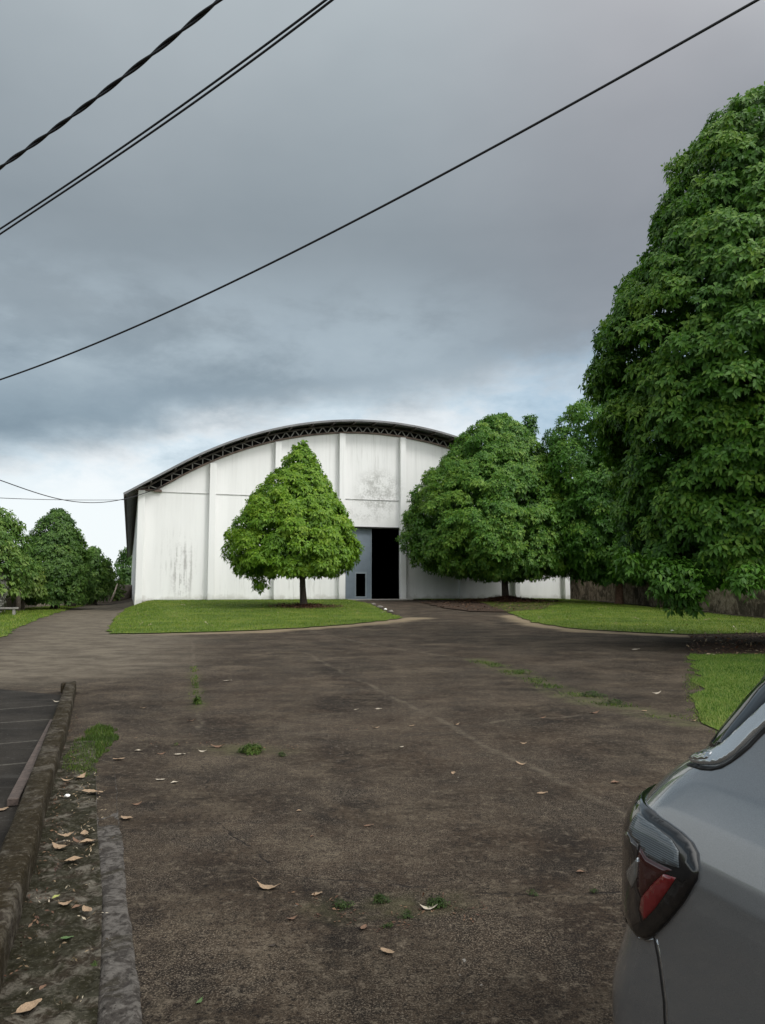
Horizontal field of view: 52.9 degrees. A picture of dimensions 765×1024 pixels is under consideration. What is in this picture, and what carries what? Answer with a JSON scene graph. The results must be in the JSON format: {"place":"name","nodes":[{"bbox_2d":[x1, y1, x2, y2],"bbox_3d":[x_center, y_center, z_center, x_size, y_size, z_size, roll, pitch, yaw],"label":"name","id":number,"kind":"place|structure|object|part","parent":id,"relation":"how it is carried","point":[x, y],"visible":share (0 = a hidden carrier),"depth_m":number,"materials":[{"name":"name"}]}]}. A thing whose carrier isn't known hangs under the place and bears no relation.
{"place":"outdoors","nodes":[
{"label":"outdoors","id":0,"kind":"place"},
{"bbox_2d":[0,689,60,848],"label":"parking slab","id":1,"kind":"structure","parent":0,"point":[25,717],"depth_m":8.10,"materials":[{"name":"grey concrete"}]},
{"bbox_2d":[7,719,51,805],"bbox_3d":[-3.101,2.164,6.926,0.075,0.050,3.448,2,-6,-19],"label":"timber batten","id":2,"kind":"object","parent":1,"relation":"on","point":[15,796],"visible":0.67,"depth_m":5.90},
{"bbox_2d":[0,605,81,636],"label":"lawn","id":3,"kind":"structure","parent":0,"point":[2,630],"depth_m":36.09,"materials":[{"name":"green plant"}]},
{"bbox_2d":[0,571,9,612],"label":"shrub","id":4,"kind":"object","parent":3,"relation":"on","point":[3,601],"visible":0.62,"depth_m":44.70,"materials":[{"name":"plant"}]},
{"bbox_2d":[0,607,18,614],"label":"bench","id":5,"kind":"object","parent":3,"relation":"on","point":[13,610],"visible":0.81,"depth_m":43.62,"materials":[{"name":"concrete"}]},
{"bbox_2d":[15,586,20,610],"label":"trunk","id":6,"kind":"object","parent":3,"relation":"on","point":[18,601],"visible":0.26,"depth_m":51.05,"materials":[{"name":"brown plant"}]},
{"bbox_2d":[5,555,47,610],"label":"tree","id":7,"kind":"object","parent":3,"relation":"on","point":[37,590],"visible":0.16,"depth_m":52.38,"materials":[{"name":"green plant"}]},
{"bbox_2d":[20,508,97,608],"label":"tree","id":8,"kind":"object","parent":3,"relation":"on","point":[60,551],"visible":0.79,"depth_m":55.15,"materials":[{"name":"green plant"}]},
{"bbox_2d":[0,0,222,169],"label":"cable","id":9,"kind":"object","parent":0,"point":[196,18],"visible":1,"depth_m":5.48,"materials":[{"name":"black rubber"}]},
{"bbox_2d":[0,0,326,229],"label":"cable","id":10,"kind":"object","parent":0,"point":[198,93],"visible":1,"depth_m":5.99,"materials":[{"name":"black rubber"}]},
{"bbox_2d":[0,0,333,234],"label":"cable","id":11,"kind":"object","parent":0,"point":[202,96],"visible":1,"depth_m":5.97,"materials":[{"name":"black rubber"}]},
{"bbox_2d":[188,665,204,704],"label":"grass","id":12,"kind":"structure","parent":0,"point":[194,669],"depth_m":12.83,"materials":[{"name":"green plant"}]},
{"bbox_2d":[105,599,402,632],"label":"lawn","id":13,"kind":"structure","parent":0,"point":[241,617],"depth_m":35.18,"materials":[{"name":"green plant"}]},
{"bbox_2d":[220,440,364,603],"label":"tree","id":14,"kind":"object","parent":13,"relation":"on","point":[304,533],"visible":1,"depth_m":41.85,"materials":[{"name":"green plant"}]},
{"bbox_2d":[266,602,342,608],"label":"fallen leaves","id":15,"kind":"object","parent":13,"relation":"on","point":[296,604],"visible":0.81,"depth_m":43.25,"materials":[{"name":"brown plant"}]},
{"bbox_2d":[0,0,759,379],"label":"cable","id":16,"kind":"object","parent":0,"point":[422,184],"visible":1,"depth_m":6.37,"materials":[{"name":"black rubber"}]},
{"bbox_2d":[0,594,764,1023],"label":"pavement","id":17,"kind":"structure","parent":0,"point":[212,836],"depth_m":5.53,"materials":[{"name":"grey asphalt"}]},
{"bbox_2d":[0,681,75,993],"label":"kerb","id":18,"kind":"structure","parent":17,"relation":"on","point":[19,850],"depth_m":4.30,"materials":[{"name":"concrete"}]},
{"bbox_2d":[0,741,101,1023],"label":"gutter bed","id":19,"kind":"object","parent":17,"relation":"on","point":[63,977],"visible":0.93,"depth_m":3.43,"materials":[{"name":"grey concrete"}]},
{"bbox_2d":[12,998,41,1013],"bbox_3d":[-1.254,1.745,2.713,0.048,0.008,0.110,1,1,38],"label":"fallen leaf","id":20,"kind":"object","parent":19,"relation":"on","point":[26,1006],"visible":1,"depth_m":2.72,"materials":[{"name":"beige plant"}]},
{"bbox_2d":[4,714,83,975],"bbox_3d":[-2.504,2.064,5.979,0.240,0.039,6.504,2,-6,-20],"label":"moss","id":21,"kind":"object","parent":19,"relation":"on","point":[36,917],"visible":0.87,"depth_m":4.00,"materials":[{"name":"green plant"}]},
{"bbox_2d":[50,839,68,848],"bbox_3d":[-1.847,1.896,4.395,0.142,0.038,0.049,2,-2,17],"label":"fallen leaf","id":22,"kind":"object","parent":19,"relation":"on","point":[56,846],"visible":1,"depth_m":4.39,"materials":[{"name":"beige plant"}]},
{"bbox_2d":[17,764,113,1003],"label":"leaf litter","id":23,"kind":"object","parent":19,"relation":"on","point":[67,885],"visible":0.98,"depth_m":3.83,"materials":[{"name":"brown plant"}]},
{"bbox_2d":[57,899,73,904],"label":"fallen leaf","id":24,"kind":"object","parent":19,"relation":"on","point":[65,903],"visible":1,"depth_m":3.61,"materials":[{"name":"beige plant"}]},
{"bbox_2d":[56,831,74,835],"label":"fallen leaf","id":25,"kind":"object","parent":19,"relation":"on","point":[66,834],"visible":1,"depth_m":4.61,"materials":[{"name":"beige plant"}]},
{"bbox_2d":[64,856,82,861],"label":"fallen leaf","id":26,"kind":"object","parent":19,"relation":"on","point":[73,858],"visible":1,"depth_m":4.19,"materials":[{"name":"beige plant"}]},
{"bbox_2d":[82,905,91,911],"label":"fallen leaf","id":27,"kind":"object","parent":19,"relation":"on","point":[86,908],"visible":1,"depth_m":3.53,"materials":[{"name":"beige plant"}]},
{"bbox_2d":[77,839,96,842],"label":"fallen leaf","id":28,"kind":"object","parent":19,"relation":"on","point":[86,840],"visible":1,"depth_m":4.47,"materials":[{"name":"beige plant"}]},
{"bbox_2d":[82,789,102,791],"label":"fallen leaf","id":29,"kind":"object","parent":19,"relation":"on","point":[88,790],"visible":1,"depth_m":5.60,"materials":[{"name":"beige plant"}]},
{"bbox_2d":[60,682,67,692],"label":"kerb","id":30,"kind":"structure","parent":17,"relation":"on","point":[62,686],"depth_m":11.16,"materials":[{"name":"concrete"}]},
{"bbox_2d":[4,584,131,609],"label":"boundary wall","id":31,"kind":"structure","parent":17,"relation":"on","point":[127,594],"depth_m":84.29,"materials":[{"name":"grey concrete"}]},
{"bbox_2d":[61,723,118,776],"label":"grass","id":32,"kind":"structure","parent":17,"relation":"on","point":[106,732],"depth_m":7.35,"materials":[{"name":"green plant"}]},
{"bbox_2d":[87,546,115,604],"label":"tree","id":33,"kind":"object","parent":17,"relation":"on","point":[101,572],"visible":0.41,"depth_m":70.64,"materials":[{"name":"green plant"}]},
{"bbox_2d":[109,583,117,601],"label":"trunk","id":34,"kind":"object","parent":17,"relation":"on","point":[112,597],"visible":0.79,"depth_m":85.87,"materials":[{"name":"brown wood"}]},
{"bbox_2d":[104,565,126,600],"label":"tree","id":35,"kind":"object","parent":17,"relation":"on","point":[119,591],"visible":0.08,"depth_m":91.57,"materials":[{"name":"green plant"}]},
{"bbox_2d":[95,747,141,1023],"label":"edging","id":36,"kind":"object","parent":17,"relation":"on","point":[119,1002],"visible":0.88,"depth_m":3.25,"materials":[{"name":"concrete"}]},
{"bbox_2d":[192,695,201,703],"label":"weed","id":37,"kind":"object","parent":17,"relation":"on","point":[196,699],"visible":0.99,"depth_m":10.06,"materials":[{"name":"green plant"}]},
{"bbox_2d":[136,731,326,749],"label":"leaf litter","id":38,"kind":"object","parent":17,"relation":"on","point":[223,741],"visible":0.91,"depth_m":7.50,"materials":[{"name":"brown plant"}]},
{"bbox_2d":[237,742,264,754],"bbox_3d":[-1.213,2.165,7.063,0.288,0.085,0.288,0,-6,0],"label":"weed","id":39,"kind":"object","parent":17,"relation":"on","point":[246,748],"visible":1,"depth_m":7.05,"materials":[{"name":"green plant"}]},
{"bbox_2d":[257,881,279,888],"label":"fallen leaf","id":40,"kind":"object","parent":17,"relation":"on","point":[263,886],"visible":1,"depth_m":3.86,"materials":[{"name":"beige plant"}]},
{"bbox_2d":[333,898,354,909],"bbox_3d":[-0.192,1.850,3.652,0.102,0.034,0.102,5,-7,-39],"label":"weed","id":41,"kind":"object","parent":17,"relation":"on","point":[344,903],"visible":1,"depth_m":3.63,"materials":[{"name":"green plant"}]},
{"bbox_2d":[372,893,391,903],"bbox_3d":[-0.004,1.852,3.694,0.099,0.038,0.083,-2,-6,22],"label":"weed","id":42,"kind":"object","parent":17,"relation":"on","point":[381,897],"visible":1,"depth_m":3.69,"materials":[{"name":"green plant"}]},
{"bbox_2d":[380,922,392,927],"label":"weed","id":43,"kind":"object","parent":17,"relation":"on","point":[386,925],"visible":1,"depth_m":3.42,"materials":[{"name":"green plant"}]},
{"bbox_2d":[380,947,394,952],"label":"fallen leaf","id":44,"kind":"object","parent":17,"relation":"on","point":[387,950],"visible":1,"depth_m":3.19,"materials":[{"name":"beige plant"}]},
{"bbox_2d":[266,889,509,931],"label":"leaf litter","id":45,"kind":"object","parent":17,"relation":"on","point":[391,911],"visible":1,"depth_m":3.57,"materials":[{"name":"brown plant"}]},
{"bbox_2d":[396,909,412,918],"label":"weed","id":46,"kind":"object","parent":17,"relation":"on","point":[404,916],"visible":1,"depth_m":3.52,"materials":[{"name":"green plant"}]},
{"bbox_2d":[418,902,437,908],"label":"fallen leaf","id":47,"kind":"object","parent":17,"relation":"on","point":[426,907],"visible":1,"depth_m":3.61,"materials":[{"name":"white plant"}]},
{"bbox_2d":[424,895,450,909],"bbox_3d":[0.258,1.846,3.654,0.139,0.043,0.113,0,-6,0],"label":"weed","id":48,"kind":"object","parent":17,"relation":"on","point":[436,901],"visible":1,"depth_m":3.64,"materials":[{"name":"green plant"}]},
{"bbox_2d":[488,662,504,667],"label":"weed","id":49,"kind":"object","parent":17,"relation":"on","point":[494,663],"visible":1,"depth_m":14.85,"materials":[{"name":"green plant"}]},
{"bbox_2d":[513,669,535,673],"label":"weed","id":50,"kind":"object","parent":17,"relation":"on","point":[522,670],"visible":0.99,"depth_m":13.70,"materials":[{"name":"green plant"}]},
{"bbox_2d":[527,889,537,895],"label":"weed","id":51,"kind":"object","parent":17,"relation":"on","point":[531,891],"visible":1,"depth_m":3.79,"materials":[{"name":"green plant"}]},
{"bbox_2d":[580,689,606,696],"bbox_3d":[2.955,2.531,10.791,0.393,0.096,0.270,0,-6,0],"label":"weed","id":52,"kind":"object","parent":17,"relation":"on","point":[594,693],"visible":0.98,"depth_m":10.77,"materials":[{"name":"green plant"}]},
{"bbox_2d":[602,699,625,703],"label":"weed","id":53,"kind":"object","parent":17,"relation":"on","point":[615,700],"visible":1,"depth_m":10.08,"materials":[{"name":"green plant"}]},
{"bbox_2d":[570,579,764,616],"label":"boundary wall","id":54,"kind":"structure","parent":17,"relation":"on","point":[728,603],"depth_m":50.24,"materials":[{"name":"grey concrete"}]},
{"bbox_2d":[612,674,764,1023],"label":"parked car","id":55,"kind":"object","parent":17,"relation":"on","point":[692,949],"visible":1,"depth_m":1.71,"materials":[{"name":"silver metal"}]},
{"bbox_3d":[0.855,0.417,1.740,0.098,0.269,0.272,5,-7,-39],"label":"quarter window","id":56,"kind":"part","parent":55,"relation":"part of","materials":[{"name":"glass"}]},
{"bbox_2d":[0,0,764,578],"label":"sky","id":57,"kind":"structure","parent":0,"point":[481,290],"materials":[{"name":"grey"}]},
{"bbox_2d":[468,659,695,719],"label":"grass","id":58,"kind":"structure","parent":0,"point":[549,686],"depth_m":11.68,"materials":[{"name":"green plant"}]},
{"bbox_2d":[416,598,764,633],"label":"lawn","id":59,"kind":"structure","parent":0,"point":[638,630],"depth_m":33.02,"materials":[{"name":"green plant"}]},
{"bbox_2d":[420,600,555,611],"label":"bare earth","id":60,"kind":"structure","parent":59,"relation":"on","point":[452,603],"depth_m":46.02,"materials":[{"name":"soil"}]},
{"bbox_2d":[395,412,581,595],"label":"tree","id":61,"kind":"object","parent":60,"relation":"on","point":[499,479],"visible":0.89,"depth_m":50.06,"materials":[{"name":"green plant"}]},
{"bbox_2d":[421,598,558,611],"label":"fallen leaves","id":62,"kind":"object","parent":60,"relation":"on","point":[487,604],"visible":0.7,"depth_m":46.41,"materials":[{"name":"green plant"}]},
{"bbox_2d":[454,595,560,602],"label":"fallen leaves","id":63,"kind":"object","parent":60,"relation":"on","point":[518,599],"visible":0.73,"depth_m":52.63,"materials":[{"name":"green plant"}]},
{"bbox_2d":[529,398,651,603],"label":"tree","id":64,"kind":"object","parent":59,"relation":"on","point":[594,540],"visible":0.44,"depth_m":49.47,"materials":[{"name":"green plant"}]},
{"bbox_2d":[506,603,764,628],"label":"fallen leaves","id":65,"kind":"object","parent":59,"relation":"on","point":[635,617],"visible":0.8,"depth_m":34.64,"materials":[{"name":"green plant"}]},
{"bbox_2d":[685,633,764,653],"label":"soil bed","id":66,"kind":"object","parent":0,"point":[710,648],"visible":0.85,"depth_m":20.74,"materials":[{"name":"brown soil"}]},
{"bbox_2d":[578,81,764,643],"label":"tree","id":67,"kind":"object","parent":66,"relation":"on","point":[688,430],"visible":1,"depth_m":19.04,"materials":[{"name":"green plant"}]},
{"bbox_2d":[687,630,764,654],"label":"fallen leaves","id":68,"kind":"object","parent":66,"relation":"on","point":[736,647],"visible":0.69,"depth_m":21.15,"materials":[{"name":"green plant"}]},
{"bbox_2d":[687,652,764,729],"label":"lawn","id":69,"kind":"structure","parent":0,"point":[718,701],"depth_m":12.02,"materials":[{"name":"green plant"}]},
{"bbox_2d":[682,655,716,732],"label":"grass","id":70,"kind":"structure","parent":69,"relation":"on","point":[692,700],"depth_m":11.48,"materials":[{"name":"green plant"}]},
{"label":"ground","id":71,"kind":"structure","parent":0,"visible":0},
{"bbox_2d":[0,506,41,597],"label":"tree","id":72,"kind":"object","parent":71,"relation":"on","point":[11,566],"visible":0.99,"depth_m":45.58,"materials":[{"name":"green plant"}]},
{"bbox_2d":[114,547,131,584],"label":"tree","id":73,"kind":"object","parent":71,"relation":"on","point":[124,572],"visible":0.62,"depth_m":164.45,"materials":[{"name":"green plant"}]},
{"bbox_2d":[123,419,569,603],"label":"warehouse","id":74,"kind":"structure","parent":71,"relation":"on","point":[177,528],"depth_m":56.02,"materials":[{"name":"concrete"}]},
{"bbox_2d":[5,498,135,499],"bbox_3d":[-17.143,-0.734,42.280,0.775,2.221,19.846,0,-6,0],"label":"cable","id":75,"kind":"object","parent":74,"relation":"hanging from","point":[44,499],"visible":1,"depth_m":39.20,"materials":[{"name":"black rubber"}]},
{"bbox_2d":[0,480,174,502],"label":"cable","id":76,"kind":"object","parent":74,"relation":"hanging from","point":[81,502],"visible":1,"depth_m":47.39,"materials":[{"name":"black rubber"}]},
{"bbox_2d":[345,528,371,598],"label":"sliding door","id":77,"kind":"structure","parent":74,"relation":"in","point":[364,535],"depth_m":57.19,"materials":[{"name":"blue paint"}]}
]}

